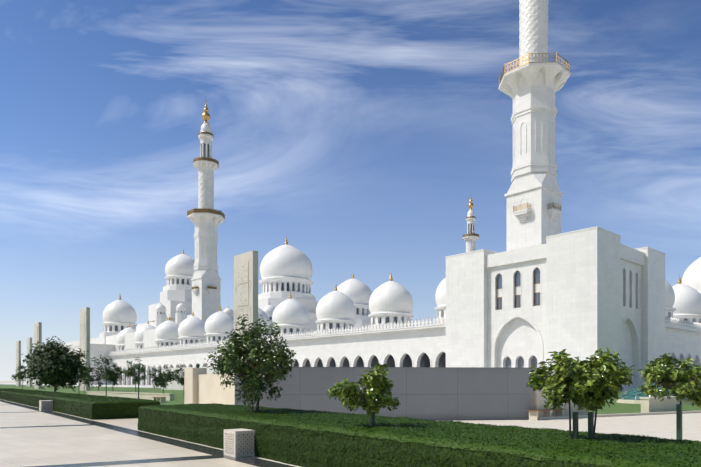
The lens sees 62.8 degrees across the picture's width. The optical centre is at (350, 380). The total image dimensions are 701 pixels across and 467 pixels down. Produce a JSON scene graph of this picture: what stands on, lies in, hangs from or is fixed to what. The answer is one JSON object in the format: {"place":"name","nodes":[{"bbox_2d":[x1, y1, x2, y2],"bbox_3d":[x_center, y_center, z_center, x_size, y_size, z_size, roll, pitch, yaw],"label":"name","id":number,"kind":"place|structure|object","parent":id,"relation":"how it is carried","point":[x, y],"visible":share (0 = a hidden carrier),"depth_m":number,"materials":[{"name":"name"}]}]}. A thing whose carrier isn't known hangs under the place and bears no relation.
{"place":"outdoors","nodes":[
{"label":"outdoors","id":0,"kind":"place"},
{"bbox_2d":[0,400,293,466],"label":"plaza paving","id":1,"kind":"structure","parent":0,"point":[30,436],"depth_m":16.07,"materials":[{"name":"stone"}]},
{"bbox_2d":[39,400,52,410],"bbox_3d":[-18.532,1.531,34.959,0.660,0.630,0.660,0,0,-37],"label":"stone lantern","id":2,"kind":"object","parent":1,"relation":"on","point":[45,405],"visible":0.98,"depth_m":34.72,"materials":[{"name":"white stone"}]},
{"bbox_2d":[224,429,254,457],"bbox_3d":[-2.687,1.531,14.180,0.660,0.630,0.660,0,0,-37],"label":"stone lantern","id":3,"kind":"object","parent":1,"relation":"on","point":[238,442],"visible":0.9,"depth_m":13.91,"materials":[{"name":"white stone"}]},
{"bbox_2d":[42,236,371,383],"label":"prayer hall","id":4,"kind":"structure","parent":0,"point":[286,269],"depth_m":324.84,"materials":[{"name":"stone"}]},
{"bbox_2d":[0,383,624,391],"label":"mosque apron paving","id":5,"kind":"structure","parent":0,"point":[146,386],"depth_m":212.59,"materials":[{"name":"stone"}]},
{"bbox_2d":[72,296,136,384],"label":"domed building","id":6,"kind":"structure","parent":5,"relation":"on","point":[119,315],"depth_m":263.67,"materials":[{"name":"white stone"}]},
{"bbox_2d":[187,96,224,322],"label":"minaret","id":7,"kind":"object","parent":5,"relation":"on","point":[205,219],"visible":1,"depth_m":222.69,"materials":[{"name":"white stone"}]},
{"bbox_2d":[107,316,445,384],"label":"arcade wall","id":8,"kind":"structure","parent":5,"relation":"on","point":[422,345],"depth_m":138.90,"materials":[{"name":"white stone"}]},
{"bbox_2d":[116,274,445,353],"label":"row of domes","id":9,"kind":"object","parent":8,"relation":"on","point":[390,301],"visible":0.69,"depth_m":158.35,"materials":[{"name":"white stone"}]},
{"bbox_2d":[462,198,479,251],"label":"minaret","id":10,"kind":"object","parent":5,"relation":"on","point":[471,237],"visible":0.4,"depth_m":318.32,"materials":[{"name":"white stone"}]},
{"bbox_2d":[498,0,570,250],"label":"minaret","id":11,"kind":"object","parent":5,"relation":"on","point":[533,83],"visible":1,"depth_m":108.13,"materials":[{"name":"white stone"}]},
{"bbox_2d":[445,226,665,391],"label":"mosque gatehouse","id":12,"kind":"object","parent":5,"relation":"on","point":[583,294],"depth_m":101.25,"materials":[{"name":"white stone"}]},
{"bbox_2d":[665,276,700,369],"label":"building","id":13,"kind":"structure","parent":5,"relation":"on","point":[682,321],"depth_m":126.71,"materials":[{"name":"white stone"}]},
{"bbox_2d":[0,381,700,466],"bbox_3d":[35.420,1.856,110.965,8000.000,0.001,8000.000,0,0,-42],"label":"ground","id":14,"kind":"structure","parent":0,"point":[661,426],"depth_m":24.21,"materials":[{"name":"beige concrete"}]},
{"bbox_2d":[0,388,159,419],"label":"hedge","id":15,"kind":"object","parent":14,"relation":"on","point":[92,407],"visible":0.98,"depth_m":30.17,"materials":[{"name":"green plant"}]},
{"bbox_2d":[205,314,295,422],"bbox_3d":[-3.054,-0.049,17.325,2.645,3.821,2.977,0,0,-11],"label":"tree","id":16,"kind":"object","parent":14,"relation":"on","point":[254,371],"visible":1,"depth_m":16.82,"materials":[{"name":"green plant"}]},
{"bbox_2d":[326,363,400,425],"bbox_3d":[0.290,0.747,11.829,1.494,2.220,1.318,0,0,9],"label":"young tree","id":17,"kind":"object","parent":14,"relation":"on","point":[374,399],"visible":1,"depth_m":11.49,"materials":[{"name":"green plant"}]},
{"bbox_2d":[184,367,586,420],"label":"service yard walls","id":18,"kind":"structure","parent":14,"relation":"on","point":[462,393],"depth_m":26.66,"materials":[{"name":"beige stone"}]},
{"bbox_2d":[137,403,700,466],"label":"hedge","id":19,"kind":"object","parent":14,"relation":"on","point":[306,438],"visible":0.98,"depth_m":10.58,"materials":[{"name":"green plant"}]},
{"bbox_2d":[527,408,564,419],"bbox_3d":[9.468,1.626,27.703,2.782,0.460,0.514,0,0,-42],"label":"bench","id":20,"kind":"object","parent":14,"relation":"on","point":[533,414],"visible":0.69,"depth_m":27.49,"materials":[{"name":"white stone"}]},
{"bbox_2d":[526,347,635,438],"bbox_3d":[3.677,0.677,9.258,1.612,2.361,1.645,0,0,14],"label":"young tree","id":21,"kind":"object","parent":14,"relation":"on","point":[590,386],"visible":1,"depth_m":9.04,"materials":[{"name":"green plant"}]},
{"bbox_2d":[539,410,700,419],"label":"paving kerb","id":22,"kind":"structure","parent":14,"relation":"on","point":[611,415],"depth_m":29.90,"materials":[{"name":"beige stone"}]},
{"bbox_2d":[636,353,700,439],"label":"young tree","id":23,"kind":"object","parent":14,"relation":"on","point":[682,381],"visible":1,"depth_m":12.02,"materials":[{"name":"green plant"}]},
{"bbox_2d":[0,384,700,414],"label":"lawn","id":24,"kind":"structure","parent":0,"point":[618,408],"depth_m":81.80,"materials":[{"name":"green plant"}]},
{"bbox_2d":[16,341,20,385],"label":"light pylon","id":25,"kind":"object","parent":24,"relation":"on","point":[18,352],"visible":0.77,"depth_m":191.43,"materials":[{"name":"stone"}]},
{"bbox_2d":[12,365,28,388],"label":"garden tree","id":26,"kind":"object","parent":24,"relation":"on","point":[19,375],"visible":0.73,"depth_m":95.95,"materials":[{"name":"green plant"}]},
{"bbox_2d":[27,338,31,386],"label":"light pylon","id":27,"kind":"object","parent":24,"relation":"on","point":[29,347],"visible":0.48,"depth_m":177.10,"materials":[{"name":"stone"}]},
{"bbox_2d":[34,322,41,388],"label":"light pylon","id":28,"kind":"object","parent":24,"relation":"on","point":[37,331],"visible":0.42,"depth_m":130.57,"materials":[{"name":"stone"}]},
{"bbox_2d":[19,336,88,391],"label":"round tree","id":29,"kind":"object","parent":24,"relation":"on","point":[55,364],"visible":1,"depth_m":71.20,"materials":[{"name":"green plant"}]},
{"bbox_2d":[80,307,89,390],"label":"light pylon","id":30,"kind":"object","parent":24,"relation":"on","point":[85,329],"visible":0.69,"depth_m":103.84,"materials":[{"name":"stone"}]},
{"bbox_2d":[79,366,92,393],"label":"garden tree","id":31,"kind":"object","parent":24,"relation":"on","point":[84,383],"visible":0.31,"depth_m":80.65,"materials":[{"name":"green plant"}]},
{"bbox_2d":[81,354,113,390],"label":"garden tree","id":32,"kind":"object","parent":24,"relation":"on","point":[87,379],"visible":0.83,"depth_m":70.59,"materials":[{"name":"green plant"}]},
{"bbox_2d":[105,367,107,395],"bbox_3d":[-21.434,0.326,50.357,0.240,3.060,0.240,0,0,-20],"label":"lamp post","id":33,"kind":"object","parent":24,"relation":"on","point":[106,368],"visible":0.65,"depth_m":50.34,"materials":[{"name":"black metal"}]},
{"bbox_2d":[102,363,123,388],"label":"garden tree","id":34,"kind":"object","parent":24,"relation":"on","point":[112,375],"visible":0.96,"depth_m":66.03,"materials":[{"name":"green plant"}]},
{"bbox_2d":[86,391,174,400],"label":"low wall","id":35,"kind":"structure","parent":24,"relation":"on","point":[150,396],"depth_m":57.98,"materials":[{"name":"beige stone"}]},
{"bbox_2d":[122,357,146,391],"bbox_3d":[-24.109,-0.408,64.264,2.670,4.532,3.033,0,0,-13],"label":"garden tree","id":36,"kind":"object","parent":24,"relation":"on","point":[130,372],"visible":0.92,"depth_m":64.33,"materials":[{"name":"green plant"}]},
{"bbox_2d":[137,365,139,397],"bbox_3d":[-16.333,0.326,44.227,0.240,3.060,0.240,0,0,25],"label":"lamp post","id":37,"kind":"object","parent":24,"relation":"on","point":[138,367],"visible":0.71,"depth_m":44.19,"materials":[{"name":"black metal"}]},
{"bbox_2d":[153,397,166,402],"bbox_3d":[-16.059,1.626,48.222,0.485,0.460,1.993,0,0,-38],"label":"garden bench","id":38,"kind":"object","parent":24,"relation":"on","point":[161,399],"visible":0.96,"depth_m":47.63,"materials":[{"name":"white stone"}]},
{"bbox_2d":[148,364,175,392],"bbox_3d":[-20.361,0.039,62.040,2.986,3.639,2.816,0,0,-20],"label":"garden tree","id":39,"kind":"object","parent":24,"relation":"on","point":[163,378],"visible":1,"depth_m":61.92,"materials":[{"name":"green plant"}]},
{"bbox_2d":[171,363,183,390],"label":"garden tree","id":40,"kind":"object","parent":24,"relation":"on","point":[181,369],"visible":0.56,"depth_m":65.55,"materials":[{"name":"green plant"}]},
{"bbox_2d":[161,366,233,389],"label":"garden annex","id":41,"kind":"object","parent":24,"relation":"on","point":[174,385],"visible":0.21,"depth_m":113.70,"materials":[{"name":"white stone"}]},
{"bbox_2d":[234,250,257,361],"bbox_3d":[-10.963,-5.705,60.098,0.762,15.123,3.800,0,0,-42],"label":"light pylon","id":42,"kind":"object","parent":24,"relation":"on","point":[245,283],"visible":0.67,"depth_m":59.39,"materials":[{"name":"stone"}]},
{"bbox_2d":[617,385,692,403],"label":"pool","id":43,"kind":"structure","parent":24,"relation":"on","point":[632,395],"depth_m":46.16,"materials":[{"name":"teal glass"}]},
{"bbox_2d":[640,396,679,412],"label":"stone wall","id":44,"kind":"structure","parent":24,"relation":"on","point":[650,404],"depth_m":33.21,"materials":[{"name":"beige stone"}]},
{"bbox_2d":[0,0,700,380],"label":"sky","id":45,"kind":"structure","parent":0,"point":[362,134],"materials":[{"name":"blue"}]},
{"bbox_2d":[681,257,700,293],"bbox_3d":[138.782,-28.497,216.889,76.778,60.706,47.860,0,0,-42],"label":"dome","id":46,"kind":"structure","parent":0,"point":[691,277],"depth_m":229.16,"materials":[{"name":"white stone"}]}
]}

